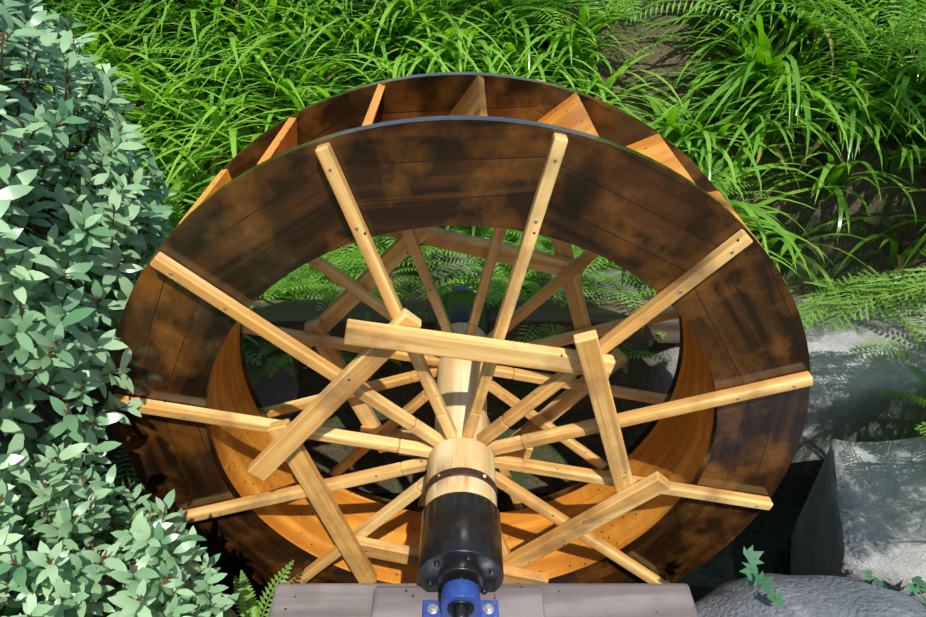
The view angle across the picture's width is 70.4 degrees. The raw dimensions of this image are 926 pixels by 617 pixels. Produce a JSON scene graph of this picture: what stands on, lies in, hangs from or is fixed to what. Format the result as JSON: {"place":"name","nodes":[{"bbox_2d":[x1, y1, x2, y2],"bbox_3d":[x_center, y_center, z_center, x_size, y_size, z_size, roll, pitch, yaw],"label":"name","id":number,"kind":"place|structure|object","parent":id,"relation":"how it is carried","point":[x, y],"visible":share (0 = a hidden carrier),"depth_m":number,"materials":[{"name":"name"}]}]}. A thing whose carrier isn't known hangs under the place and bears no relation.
{"place":"outdoors","nodes":[
{"label":"outdoors","id":0,"kind":"place"},
{"bbox_2d":[29,459,824,616],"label":"stream water","id":1,"kind":"structure","parent":0,"point":[769,533],"depth_m":3.04,"materials":[{"name":"black liquid"}]},
{"bbox_2d":[243,337,299,419],"bbox_3d":[-0.955,0.457,3.208,0.516,0.816,0.430,0,34,0],"label":"rock","id":2,"kind":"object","parent":1,"relation":"on","point":[281,385],"depth_m":2.96,"materials":[{"name":"grey stone"}]},
{"bbox_2d":[644,343,679,429],"bbox_3d":[1.026,0.458,3.237,0.472,0.856,0.473,0,34,0],"label":"rock","id":3,"kind":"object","parent":1,"relation":"in","point":[661,376],"depth_m":2.97,"materials":[{"name":"grey stone"}]},
{"bbox_2d":[0,0,925,614],"bbox_3d":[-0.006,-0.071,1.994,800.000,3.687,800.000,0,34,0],"label":"terrain","id":4,"kind":"structure","parent":0,"point":[872,254],"depth_m":3.77,"materials":[{"name":"soil"}]},
{"bbox_2d":[0,0,239,616],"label":"broadleaf shrub","id":5,"kind":"object","parent":4,"relation":"on","point":[30,345],"depth_m":1.68,"materials":[{"name":"green plant"}]},
{"bbox_2d":[223,608,236,616],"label":"boulder","id":6,"kind":"object","parent":4,"relation":"on","point":[231,611],"visible":0.08,"depth_m":2.08,"materials":[{"name":"grey stone"}]},
{"bbox_2d":[286,283,381,364],"bbox_3d":[-0.609,0.164,3.282,0.840,0.574,0.595,0,34,0],"label":"fern","id":7,"kind":"object","parent":4,"relation":"on","point":[314,298],"depth_m":3.11,"materials":[{"name":"green plant"}]},
{"bbox_2d":[244,300,679,342],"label":"bearing beam","id":8,"kind":"structure","parent":4,"relation":"on","point":[294,314],"depth_m":2.85,"materials":[{"name":"brown wood"}]},
{"bbox_2d":[452,285,471,290],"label":"bearing block","id":9,"kind":"structure","parent":8,"relation":"on","point":[461,287],"depth_m":2.82,"materials":[{"name":"blue metal"}]},
{"bbox_2d":[0,0,925,616],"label":"ferns","id":10,"kind":"object","parent":4,"relation":"on","point":[306,278],"visible":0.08,"depth_m":3.19,"materials":[{"name":"green plant"}]},
{"bbox_2d":[419,229,510,297],"bbox_3d":[0.039,-0.165,3.454,0.721,0.526,0.609,-16,37,-22],"label":"fern","id":11,"kind":"object","parent":4,"relation":"on","point":[441,270],"visible":0.1,"depth_m":3.17,"materials":[{"name":"green plant"}]},
{"bbox_2d":[5,0,925,440],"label":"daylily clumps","id":12,"kind":"object","parent":4,"relation":"on","point":[851,100],"visible":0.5,"depth_m":3.60,"materials":[{"name":"green plant"}]},
{"bbox_2d":[268,583,697,616],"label":"support beam","id":13,"kind":"structure","parent":4,"relation":"on","point":[513,599],"depth_m":1.78,"materials":[{"name":"wood"}]},
{"bbox_2d":[423,579,498,616],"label":"bearing block","id":14,"kind":"structure","parent":13,"relation":"on","point":[457,592],"depth_m":1.66,"materials":[{"name":"blue metal"}]},
{"bbox_2d":[418,290,503,616],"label":"wheel axle","id":15,"kind":"object","parent":14,"relation":"in","point":[460,536],"visible":0.69,"depth_m":1.84,"materials":[{"name":"beige wood"}]},
{"bbox_2d":[113,79,812,601],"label":"wheel spokes","id":16,"kind":"object","parent":15,"relation":"attached to","point":[401,335],"visible":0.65,"depth_m":2.03,"materials":[{"name":"beige wood"}]},
{"bbox_2d":[112,72,809,593],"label":"wheel shrouds","id":17,"kind":"object","parent":16,"relation":"attached to","point":[414,156],"visible":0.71,"depth_m":1.78,"materials":[{"name":"brown wood"}]},
{"bbox_2d":[179,75,762,582],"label":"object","id":18,"kind":"object","parent":17,"relation":"attached to","point":[673,449],"visible":0.35,"depth_m":2.41,"materials":[{"name":"orange wood"}]},
{"bbox_2d":[169,159,795,579],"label":"bolts","id":19,"kind":"object","parent":16,"relation":"in","point":[535,221],"visible":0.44,"depth_m":1.68,"materials":[{"name":"metal"}]},
{"bbox_2d":[528,267,657,351],"bbox_3d":[0.625,0.127,3.301,0.852,0.720,0.534,0,34,0],"label":"fern","id":20,"kind":"object","parent":4,"relation":"on","point":[639,287],"visible":0.06,"depth_m":3.05,"materials":[{"name":"green plant"}]},
{"bbox_2d":[694,573,925,616],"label":"boulder","id":21,"kind":"object","parent":4,"relation":"on","point":[819,596],"visible":0.92,"depth_m":1.97,"materials":[{"name":"grey stone"}]},
{"bbox_2d":[739,545,925,605],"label":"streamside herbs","id":22,"kind":"object","parent":4,"relation":"on","point":[750,571],"visible":0.58,"depth_m":1.93,"materials":[{"name":"green plant"}]},
{"bbox_2d":[791,437,925,601],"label":"granite block","id":23,"kind":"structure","parent":4,"relation":"on","point":[864,507],"depth_m":2.48,"materials":[{"name":"grey stone"}]},
{"bbox_2d":[791,295,925,462],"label":"rock","id":24,"kind":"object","parent":4,"relation":"on","point":[843,405],"depth_m":3.38,"materials":[{"name":"stone"}]},
{"bbox_2d":[794,33,925,434],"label":"fern","id":25,"kind":"object","parent":4,"relation":"on","point":[876,287],"depth_m":2.45,"materials":[{"name":"green plant"}]}
]}

